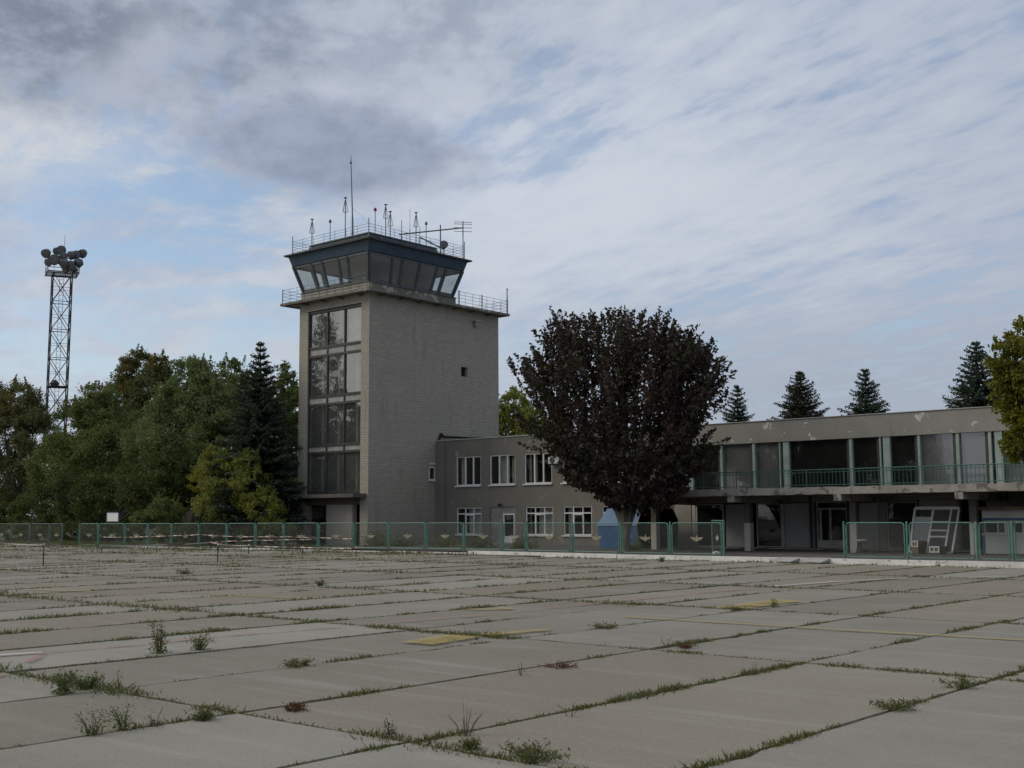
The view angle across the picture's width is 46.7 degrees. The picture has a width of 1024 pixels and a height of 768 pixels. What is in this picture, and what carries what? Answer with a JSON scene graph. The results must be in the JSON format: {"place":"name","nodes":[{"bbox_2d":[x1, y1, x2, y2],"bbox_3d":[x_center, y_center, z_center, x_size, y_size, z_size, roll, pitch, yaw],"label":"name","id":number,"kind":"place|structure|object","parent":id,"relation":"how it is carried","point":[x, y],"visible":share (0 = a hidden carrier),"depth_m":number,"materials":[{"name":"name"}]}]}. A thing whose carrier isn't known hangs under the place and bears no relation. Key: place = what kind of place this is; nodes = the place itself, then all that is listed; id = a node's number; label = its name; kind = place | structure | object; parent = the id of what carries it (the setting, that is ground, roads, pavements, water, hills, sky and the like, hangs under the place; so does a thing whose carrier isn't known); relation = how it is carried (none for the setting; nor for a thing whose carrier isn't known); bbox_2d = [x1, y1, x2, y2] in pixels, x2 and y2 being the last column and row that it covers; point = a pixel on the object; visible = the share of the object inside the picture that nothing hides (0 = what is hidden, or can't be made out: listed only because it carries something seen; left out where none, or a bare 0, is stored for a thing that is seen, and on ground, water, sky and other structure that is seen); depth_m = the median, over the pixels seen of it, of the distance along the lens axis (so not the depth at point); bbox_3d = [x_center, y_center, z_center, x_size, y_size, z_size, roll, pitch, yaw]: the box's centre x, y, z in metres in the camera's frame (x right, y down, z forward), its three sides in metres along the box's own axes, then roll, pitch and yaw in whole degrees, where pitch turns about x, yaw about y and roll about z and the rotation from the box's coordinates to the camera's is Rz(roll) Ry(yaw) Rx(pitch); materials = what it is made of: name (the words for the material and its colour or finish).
{"place":"outdoors","nodes":[
{"label":"outdoors","id":0,"kind":"place"},
{"bbox_2d":[0,532,296,545],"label":"lawn","id":1,"kind":"structure","parent":0,"point":[144,539],"depth_m":89.93,"materials":[{"name":"green plant"}]},
{"bbox_2d":[0,374,60,534],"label":"chestnut tree","id":2,"kind":"object","parent":1,"relation":"on","point":[27,419],"visible":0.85,"depth_m":117.22,"materials":[{"name":"green plant"}]},
{"bbox_2d":[0,520,61,542],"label":"hedge shrub","id":3,"kind":"object","parent":1,"relation":"on","point":[26,527],"visible":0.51,"depth_m":78.67,"materials":[{"name":"green plant"}]},
{"bbox_2d":[0,490,72,536],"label":"hedge shrub","id":4,"kind":"object","parent":1,"relation":"on","point":[21,505],"visible":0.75,"depth_m":82.82,"materials":[{"name":"green plant"}]},
{"bbox_2d":[41,242,86,511],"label":"floodlight mast","id":5,"kind":"object","parent":1,"relation":"on","point":[64,263],"visible":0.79,"depth_m":122.15,"materials":[{"name":"metal"}]},
{"bbox_2d":[55,520,96,542],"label":"hedge shrub","id":6,"kind":"object","parent":1,"relation":"on","point":[67,528],"visible":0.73,"depth_m":74.83,"materials":[{"name":"green plant"}]},
{"bbox_2d":[17,380,150,536],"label":"bushy tree","id":7,"kind":"object","parent":1,"relation":"on","point":[78,454],"visible":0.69,"depth_m":94.69,"materials":[{"name":"green plant"}]},
{"bbox_2d":[75,381,100,411],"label":"wispy tree","id":8,"kind":"object","parent":1,"relation":"on","point":[87,389],"visible":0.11,"depth_m":114.48,"materials":[{"name":"green plant"}]},
{"bbox_2d":[18,439,202,540],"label":"dark tree","id":9,"kind":"object","parent":1,"relation":"on","point":[155,471],"visible":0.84,"depth_m":82.64,"materials":[{"name":"green plant"}]},
{"bbox_2d":[106,512,119,541],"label":"notice board","id":10,"kind":"object","parent":1,"relation":"on","point":[112,516],"visible":0.81,"depth_m":71.75,"materials":[{"name":"metal"}]},
{"bbox_2d":[88,521,146,542],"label":"hedge shrub","id":11,"kind":"object","parent":1,"relation":"on","point":[112,527],"visible":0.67,"depth_m":71.44,"materials":[{"name":"green plant"}]},
{"bbox_2d":[102,344,178,532],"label":"autumn tree","id":12,"kind":"object","parent":1,"relation":"on","point":[133,388],"visible":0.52,"depth_m":101.71,"materials":[{"name":"green plant"}]},
{"bbox_2d":[129,494,187,539],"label":"hedge shrub","id":13,"kind":"object","parent":1,"relation":"on","point":[152,514],"visible":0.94,"depth_m":72.40,"materials":[{"name":"green plant"}]},
{"bbox_2d":[116,352,253,534],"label":"leafy tree","id":14,"kind":"object","parent":1,"relation":"on","point":[192,414],"visible":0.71,"depth_m":84.71,"materials":[{"name":"green plant"}]},
{"bbox_2d":[150,520,219,544],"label":"hedge shrub","id":15,"kind":"object","parent":1,"relation":"on","point":[167,529],"visible":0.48,"depth_m":66.51,"materials":[{"name":"green plant"}]},
{"bbox_2d":[164,442,297,521],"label":"dark tree","id":16,"kind":"object","parent":1,"relation":"on","point":[181,485],"visible":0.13,"depth_m":78.59,"materials":[{"name":"green plant"}]},
{"bbox_2d":[185,442,289,544],"bbox_3d":[-15.319,6.128,65.374,7.772,5.955,4.561,-3,-7,19],"label":"yellow shrub","id":17,"kind":"object","parent":1,"relation":"on","point":[248,501],"visible":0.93,"depth_m":64.44,"materials":[{"name":"green plant"}]},
{"bbox_2d":[205,352,294,448],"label":"leafy tree","id":18,"kind":"object","parent":1,"relation":"on","point":[234,362],"visible":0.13,"depth_m":90.41,"materials":[{"name":"green plant"}]},
{"bbox_2d":[188,341,325,544],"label":"spruce tree","id":19,"kind":"object","parent":1,"relation":"on","point":[257,417],"visible":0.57,"depth_m":66.22,"materials":[{"name":"green plant"}]},
{"bbox_2d":[232,518,298,545],"bbox_3d":[-12.991,7.926,62.503,4.533,1.713,2.417,-6,-8,40],"label":"hedge shrub","id":20,"kind":"object","parent":1,"relation":"on","point":[249,531],"visible":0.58,"depth_m":61.95,"materials":[{"name":"green plant"}]},
{"bbox_2d":[266,360,298,467],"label":"thin tree","id":21,"kind":"object","parent":1,"relation":"on","point":[291,394],"visible":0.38,"depth_m":89.33,"materials":[{"name":"green plant"}]},
{"bbox_2d":[280,218,509,545],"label":"control tower","id":22,"kind":"structure","parent":1,"relation":"on","point":[398,366],"depth_m":66.23,"materials":[{"name":"concrete"}]},
{"bbox_2d":[323,506,325,544],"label":"entrance door","id":23,"kind":"structure","parent":22,"relation":"in","point":[324,528],"depth_m":66.73,"materials":[{"name":"metal"}]},
{"bbox_2d":[344,453,345,489],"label":"stair window","id":24,"kind":"structure","parent":22,"relation":"in","point":[345,453],"depth_m":64.41,"materials":[{"name":"grey glass"}]},
{"bbox_2d":[345,354,346,392],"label":"stair window","id":25,"kind":"structure","parent":22,"relation":"in","point":[345,354],"depth_m":65.01,"materials":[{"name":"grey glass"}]},
{"bbox_2d":[350,162,374,234],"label":"roof mast","id":26,"kind":"object","parent":22,"relation":"on","point":[352,221],"visible":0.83,"depth_m":68.02,"materials":[{"name":"metal"}]},
{"bbox_2d":[428,467,435,480],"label":"side window","id":27,"kind":"structure","parent":22,"relation":"in","point":[431,469],"depth_m":66.68,"materials":[{"name":"white glass"}]},
{"bbox_2d":[399,221,471,256],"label":"yagi antenna","id":28,"kind":"object","parent":22,"relation":"on","point":[440,230],"visible":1,"depth_m":67.58,"materials":[{"name":"metal"}]},
{"bbox_2d":[499,385,549,435],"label":"yellow tree","id":29,"kind":"object","parent":1,"relation":"on","point":[506,419],"visible":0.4,"depth_m":91.55,"materials":[{"name":"green plant"}]},
{"bbox_2d":[0,543,1023,767],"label":"apron","id":30,"kind":"object","parent":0,"point":[975,727],"visible":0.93,"depth_m":12.86,"materials":[{"name":"concrete"}]},
{"bbox_2d":[0,523,62,544],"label":"fence","id":31,"kind":"object","parent":30,"relation":"on","point":[30,535],"visible":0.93,"depth_m":73.10,"materials":[{"name":"metal"}]},
{"bbox_2d":[50,666,82,695],"bbox_3d":[-4.091,2.728,10.891,0.275,0.297,0.270,0,-6,-7],"label":"weed plant","id":32,"kind":"object","parent":30,"relation":"on","point":[63,687],"visible":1,"depth_m":10.86,"materials":[{"name":"green plant"}]},
{"bbox_2d":[67,671,104,689],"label":"weed plant","id":33,"kind":"object","parent":30,"relation":"on","point":[92,680],"visible":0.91,"depth_m":11.16,"materials":[{"name":"green plant"}]},
{"bbox_2d":[75,704,110,735],"bbox_3d":[-3.123,2.514,8.823,0.233,0.254,0.261,-1,-6,3],"label":"weed plant","id":34,"kind":"object","parent":30,"relation":"on","point":[88,731],"visible":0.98,"depth_m":8.81,"materials":[{"name":"green plant"}]},
{"bbox_2d":[105,703,137,730],"bbox_3d":[-2.970,2.534,9.013,0.253,0.254,0.307,1,-6,-9],"label":"weed plant","id":35,"kind":"object","parent":30,"relation":"on","point":[124,722],"visible":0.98,"depth_m":9.02,"materials":[{"name":"green plant"}]},
{"bbox_2d":[143,704,167,726],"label":"weed plant","id":36,"kind":"object","parent":30,"relation":"on","point":[152,721],"visible":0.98,"depth_m":9.17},
{"bbox_2d":[147,622,172,653],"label":"weed plant","id":37,"kind":"object","parent":30,"relation":"on","point":[158,639],"visible":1,"depth_m":14.10,"materials":[{"name":"green plant"}]},
{"bbox_2d":[185,630,214,650],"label":"weed plant","id":38,"kind":"object","parent":30,"relation":"on","point":[200,646],"visible":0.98,"depth_m":14.43,"materials":[{"name":"green plant"}]},
{"bbox_2d":[185,705,216,720],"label":"weed plant","id":39,"kind":"object","parent":30,"relation":"on","point":[202,715],"visible":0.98,"depth_m":9.39,"materials":[{"name":"green plant"}]},
{"bbox_2d":[282,701,307,712],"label":"weed plant","id":40,"kind":"object","parent":30,"relation":"on","point":[295,707],"visible":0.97,"depth_m":9.87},
{"bbox_2d":[279,654,314,667],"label":"weed plant","id":41,"kind":"object","parent":30,"relation":"on","point":[294,663],"visible":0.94,"depth_m":12.73,"materials":[{"name":"green plant"}]},
{"bbox_2d":[129,546,465,553],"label":"kerb","id":42,"kind":"structure","parent":30,"relation":"on","point":[303,549],"depth_m":58.20,"materials":[{"name":"concrete"}]},
{"bbox_2d":[0,588,742,675],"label":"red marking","id":43,"kind":"object","parent":30,"relation":"on","point":[342,626],"visible":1,"depth_m":16.77,"materials":[{"name":"paint"}]},
{"bbox_2d":[382,713,399,738],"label":"weed plant","id":44,"kind":"object","parent":30,"relation":"on","point":[390,731],"visible":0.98,"depth_m":8.66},
{"bbox_2d":[443,702,487,735],"bbox_3d":[-0.346,2.470,8.758,0.280,0.291,0.277,-6,-8,40],"label":"weed plant","id":45,"kind":"object","parent":30,"relation":"on","point":[467,728],"visible":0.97,"depth_m":8.73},
{"bbox_2d":[456,733,481,749],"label":"weed plant","id":46,"kind":"object","parent":30,"relation":"on","point":[474,743],"visible":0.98,"depth_m":8.20,"materials":[{"name":"green plant"}]},
{"bbox_2d":[0,564,1006,654],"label":"white marking","id":47,"kind":"object","parent":30,"relation":"on","point":[774,585],"visible":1,"depth_m":27.77,"materials":[{"name":"paint"}]},
{"bbox_2d":[0,539,1023,767],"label":"joint grass","id":48,"kind":"structure","parent":30,"relation":"on","point":[640,695],"depth_m":20.15,"materials":[{"name":"plant"}]},
{"bbox_2d":[27,589,1023,643],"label":"yellow marking","id":49,"kind":"object","parent":30,"relation":"on","point":[430,640],"visible":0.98,"depth_m":16.14,"materials":[{"name":"paint"}]},
{"bbox_2d":[498,732,569,764],"bbox_3d":[0.163,2.429,7.855,0.420,0.173,0.554,1,-7,-15],"label":"weed plant","id":50,"kind":"object","parent":30,"relation":"on","point":[530,754],"visible":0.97,"depth_m":7.81,"materials":[{"name":"green plant"}]},
{"bbox_2d":[533,660,577,668],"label":"weed plant","id":51,"kind":"object","parent":30,"relation":"on","point":[560,666],"visible":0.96,"depth_m":12.55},
{"bbox_2d":[588,621,618,629],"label":"weed plant","id":52,"kind":"object","parent":30,"relation":"on","point":[597,626],"visible":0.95,"depth_m":16.80,"materials":[{"name":"green plant"}]},
{"bbox_2d":[673,641,698,648],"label":"weed plant","id":53,"kind":"object","parent":30,"relation":"on","point":[685,645],"visible":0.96,"depth_m":14.34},
{"bbox_2d":[468,551,1023,568],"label":"kerb","id":54,"kind":"structure","parent":30,"relation":"on","point":[978,564],"depth_m":40.89,"materials":[{"name":"concrete"}]},
{"bbox_2d":[771,557,803,561],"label":"kerb ramp","id":55,"kind":"structure","parent":54,"relation":"on","point":[788,559],"depth_m":39.85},
{"bbox_2d":[799,557,832,562],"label":"kerb ramp","id":56,"kind":"structure","parent":54,"relation":"on","point":[817,560],"depth_m":39.12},
{"bbox_2d":[869,696,917,711],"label":"weed plant","id":57,"kind":"object","parent":30,"relation":"on","point":[897,706],"visible":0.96,"depth_m":9.73,"materials":[{"name":"green plant"}]},
{"bbox_2d":[933,675,982,688],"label":"weed plant","id":58,"kind":"object","parent":30,"relation":"on","point":[963,683],"visible":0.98,"depth_m":10.91,"materials":[{"name":"green plant"}]},
{"bbox_3d":[-15.257,8.175,60.110,0.060,0.412,0.060,-6,-8,40],"label":"barrier rod","id":59,"kind":"object","parent":30,"relation":"on","visible":0},
{"bbox_2d":[102,542,210,546],"bbox_3d":[-16.989,7.764,57.410,0.372,0.106,6.432,-5,-8,35],"label":"barrier tape","id":60,"kind":"object","parent":59,"relation":"attached to","point":[155,544],"visible":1,"depth_m":56.86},
{"bbox_2d":[211,542,355,548],"bbox_3d":[-11.492,7.280,53.488,1.763,0.118,15.221,4,-8,-36],"label":"barrier tape","id":61,"kind":"object","parent":59,"relation":"attached to","point":[285,547],"visible":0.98,"depth_m":50.88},
{"bbox_2d":[0,0,1023,515],"label":"sky","id":62,"kind":"structure","parent":0,"point":[831,191],"materials":[{"name":"blue"}]},
{"bbox_2d":[4,521,1020,568],"bbox_3d":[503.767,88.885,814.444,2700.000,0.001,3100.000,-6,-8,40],"label":"ground","id":63,"kind":"structure","parent":0,"point":[151,530],"depth_m":151.88,"materials":[{"name":"soil"}]},
{"bbox_2d":[0,460,297,531],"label":"woods","id":64,"kind":"object","parent":63,"relation":"on","point":[127,520],"visible":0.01,"depth_m":151.03,"materials":[{"name":"green plant"}]},
{"bbox_2d":[435,428,725,545],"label":"office wing","id":65,"kind":"structure","parent":63,"relation":"on","point":[520,484],"depth_m":63.90,"materials":[{"name":"paint"}]},
{"bbox_2d":[438,433,482,439],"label":"black cable","id":66,"kind":"object","parent":65,"relation":"on","point":[441,435],"visible":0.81,"depth_m":67.91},
{"bbox_2d":[454,456,480,486],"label":"window","id":67,"kind":"structure","parent":65,"relation":"in","point":[464,459],"depth_m":65.55,"materials":[{"name":"white glass"}]},
{"bbox_2d":[455,507,480,535],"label":"window","id":68,"kind":"structure","parent":65,"relation":"in","point":[474,514],"depth_m":65.12,"materials":[{"name":"white glass"}]},
{"bbox_2d":[488,454,515,485],"bbox_3d":[-0.447,4.638,63.839,1.895,1.685,0.425,-6,-8,40],"label":"window","id":69,"kind":"structure","parent":65,"relation":"in","point":[504,460],"depth_m":63.91,"materials":[{"name":"white glass"}]},
{"bbox_2d":[503,513,514,542],"bbox_3d":[-0.131,7.682,63.203,0.805,1.560,0.100,-6,-8,40],"label":"door","id":70,"kind":"structure","parent":65,"relation":"in","point":[509,518],"depth_m":63.21,"materials":[{"name":"white glass"}]},
{"bbox_2d":[522,453,551,484],"bbox_3d":[1.423,4.450,62.249,1.947,1.685,0.424,-6,-8,40],"label":"window","id":71,"kind":"structure","parent":65,"relation":"in","point":[536,482],"depth_m":62.43,"materials":[{"name":"white glass"}]},
{"bbox_2d":[526,507,552,535],"bbox_3d":[1.485,7.164,61.909,1.937,1.555,0.425,-6,-8,40],"label":"window","id":72,"kind":"structure","parent":65,"relation":"in","point":[545,514],"depth_m":61.88,"materials":[{"name":"white glass"}]},
{"bbox_2d":[548,457,561,464],"bbox_3d":[2.231,3.959,61.230,0.704,0.390,0.340,-6,-8,40],"label":"air conditioner","id":73,"kind":"object","parent":65,"relation":"attached to","point":[551,460],"visible":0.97,"depth_m":61.17,"materials":[{"name":"white plastic"}]},
{"bbox_2d":[562,506,592,536],"bbox_3d":[3.387,6.972,60.293,1.901,1.555,0.424,-6,-8,40],"label":"window","id":74,"kind":"structure","parent":65,"relation":"in","point":[571,512],"depth_m":60.42,"materials":[{"name":"white glass"}]},
{"bbox_2d":[719,385,754,422],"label":"spruce tree","id":75,"kind":"object","parent":63,"relation":"on","point":[733,414],"visible":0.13,"depth_m":79.31,"materials":[{"name":"green plant"}]},
{"bbox_2d":[766,371,829,419],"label":"spruce tree","id":76,"kind":"object","parent":63,"relation":"on","point":[799,405],"visible":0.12,"depth_m":73.98,"materials":[{"name":"green plant"}]},
{"bbox_2d":[837,368,890,415],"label":"spruce tree","id":77,"kind":"object","parent":63,"relation":"on","point":[864,405],"visible":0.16,"depth_m":71.29,"materials":[{"name":"green plant"}]},
{"bbox_2d":[942,341,1006,408],"bbox_3d":[24.899,3.027,62.976,6.279,10.765,6.428,0,-6,1],"label":"spruce tree","id":78,"kind":"object","parent":63,"relation":"on","point":[974,390],"visible":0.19,"depth_m":63.03,"materials":[{"name":"green plant"}]},
{"bbox_2d":[980,314,1023,463],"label":"yellow tree","id":79,"kind":"object","parent":63,"relation":"on","point":[1007,368],"visible":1,"depth_m":34.61,"materials":[{"name":"yellow-green leaf"},{"name":"bark"}]},
{"bbox_2d":[316,543,1023,561],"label":"pavement","id":80,"kind":"structure","parent":0,"point":[788,553],"depth_m":46.74,"materials":[{"name":"concrete"}]},
{"bbox_2d":[357,524,393,545],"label":"shrub","id":81,"kind":"object","parent":80,"relation":"on","point":[380,541],"visible":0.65,"depth_m":60.62,"materials":[{"name":"green plant"}]},
{"bbox_2d":[377,530,423,546],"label":"shrub","id":82,"kind":"object","parent":80,"relation":"on","point":[402,542],"visible":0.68,"depth_m":59.75,"materials":[{"name":"green plant"}]},
{"bbox_2d":[78,522,724,555],"bbox_3d":[-8.708,7.347,57.014,43.428,1.390,1.035,-6,-8,39],"label":"fence","id":83,"kind":"object","parent":80,"relation":"on","point":[526,546],"visible":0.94,"depth_m":53.01,"materials":[{"name":"metal"}]},
{"bbox_2d":[110,534,351,538],"bbox_3d":[-15.747,8.029,62.531,20.107,0.240,0.343,-5,-8,37],"label":"barrier tape","id":84,"kind":"object","parent":83,"relation":"attached to","point":[232,536],"visible":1,"depth_m":61.29,"materials":[{"name":"plastic"}]},
{"bbox_2d":[213,539,313,542],"bbox_3d":[-14.029,8.133,61.160,10.851,0.396,0.212,-5,-8,36],"label":"barrier tape","id":85,"kind":"object","parent":83,"relation":"attached to","point":[263,540],"visible":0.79,"depth_m":60.14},
{"bbox_2d":[711,520,724,553],"bbox_3d":[7.661,5.712,44.144,0.057,1.294,2.457,0,-6,-1],"label":"gate leaf","id":86,"kind":"object","parent":83,"relation":"attached to","point":[717,535],"visible":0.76,"depth_m":44.15,"materials":[{"name":"metal"}]},
{"bbox_2d":[411,530,461,547],"bbox_3d":[-3.394,7.521,58.189,3.828,1.153,2.590,-6,-8,40],"label":"shrub","id":87,"kind":"object","parent":80,"relation":"on","point":[443,543],"visible":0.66,"depth_m":57.91,"materials":[{"name":"green plant"}]},
{"bbox_2d":[452,533,508,547],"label":"shrub","id":88,"kind":"object","parent":80,"relation":"on","point":[478,542],"visible":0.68,"depth_m":56.30,"materials":[{"name":"green plant"}]},
{"bbox_2d":[507,535,540,548],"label":"shrub","id":89,"kind":"object","parent":80,"relation":"on","point":[520,545],"visible":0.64,"depth_m":54.59,"materials":[{"name":"green plant"}]},
{"bbox_2d":[506,305,736,551],"bbox_3d":[4.247,1.649,49.838,10.568,10.888,7.077,-3,-7,19],"label":"purple leaf tree","id":90,"kind":"object","parent":80,"relation":"on","point":[677,360],"visible":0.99,"depth_m":48.27,"materials":[{"name":"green plant"}]},
{"bbox_2d":[608,538,649,550],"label":"shrub","id":91,"kind":"object","parent":80,"relation":"on","point":[634,546],"visible":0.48,"depth_m":50.69,"materials":[{"name":"green plant"}]},
{"bbox_2d":[597,507,677,548],"bbox_3d":[5.793,6.613,54.458,2.220,1.860,3.379,-6,-8,40],"label":"blue cabin","id":92,"kind":"object","parent":80,"relation":"on","point":[665,515],"visible":0.59,"depth_m":54.81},
{"bbox_2d":[639,406,1023,554],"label":"terminal building","id":93,"kind":"structure","parent":80,"relation":"on","point":[811,483],"depth_m":49.99,"materials":[{"name":"paint"}]},
{"bbox_2d":[696,504,724,546],"bbox_3d":[9.102,6.478,54.431,1.459,1.940,0.080,-6,-8,40],"label":"shop window","id":94,"kind":"structure","parent":93,"relation":"in","point":[704,512],"depth_m":54.49,"materials":[{"name":"glass"}]},
{"bbox_2d":[756,503,781,546],"bbox_3d":[11.393,6.247,52.484,1.242,1.940,0.080,-6,-8,40],"label":"shop window","id":95,"kind":"structure","parent":93,"relation":"in","point":[768,516],"depth_m":52.50,"materials":[{"name":"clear glass"}]},
{"bbox_2d":[816,501,847,547],"bbox_3d":[13.640,5.997,50.541,1.401,1.980,0.134,-6,-8,40],"label":"glazed door","id":96,"kind":"structure","parent":93,"relation":"in","point":[830,515],"depth_m":50.59,"materials":[{"name":"white paint"}]},
{"bbox_2d":[886,501,917,548],"bbox_3d":[15.996,5.783,48.571,1.293,1.940,0.080,-6,-8,40],"label":"shop window","id":97,"kind":"structure","parent":93,"relation":"in","point":[901,511],"depth_m":48.68,"materials":[{"name":"black glass"}]},
{"bbox_2d":[911,541,925,553],"bbox_3d":[15.281,6.110,44.507,0.267,0.483,0.900,-6,-8,40],"label":"wooden crate","id":98,"kind":"object","parent":80,"relation":"on","point":[916,549],"visible":0.87,"depth_m":44.23,"materials":[{"name":"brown wood"}]},
{"bbox_2d":[842,521,1023,561],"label":"fence","id":99,"kind":"object","parent":80,"relation":"on","point":[986,553],"visible":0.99,"depth_m":37.74,"materials":[{"name":"metal"}]},
{"bbox_2d":[909,507,960,553],"bbox_3d":[15.889,5.501,44.676,1.928,1.773,0.400,-6,-8,40],"label":"window frame","id":100,"kind":"object","parent":80,"relation":"on","point":[923,514],"visible":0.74,"depth_m":44.93,"materials":[{"name":"grey metal"}]},
{"bbox_2d":[929,546,947,553],"bbox_3d":[15.836,6.151,44.025,0.382,0.288,0.900,-6,-8,40],"label":"wooden crate","id":101,"kind":"object","parent":80,"relation":"on","point":[934,550],"visible":0.82,"depth_m":43.76,"materials":[{"name":"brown wood"}]},
{"bbox_2d":[979,506,1023,553],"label":"ticket kiosk","id":102,"kind":"object","parent":80,"relation":"on","point":[1014,515],"visible":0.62,"depth_m":43.52,"materials":[{"name":"white wood"}]},
{"bbox_2d":[982,523,1007,534],"bbox_3d":[17.780,5.320,43.694,0.923,0.492,0.115,-6,-8,40],"label":"window","id":103,"kind":"structure","parent":102,"relation":"in","point":[1003,532],"depth_m":43.70,"materials":[{"name":"grey glass"}]},
{"bbox_2d":[1010,522,1023,534],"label":"window","id":104,"kind":"structure","parent":102,"relation":"in","point":[1018,527],"depth_m":43.19,"materials":[{"name":"grey glass"}]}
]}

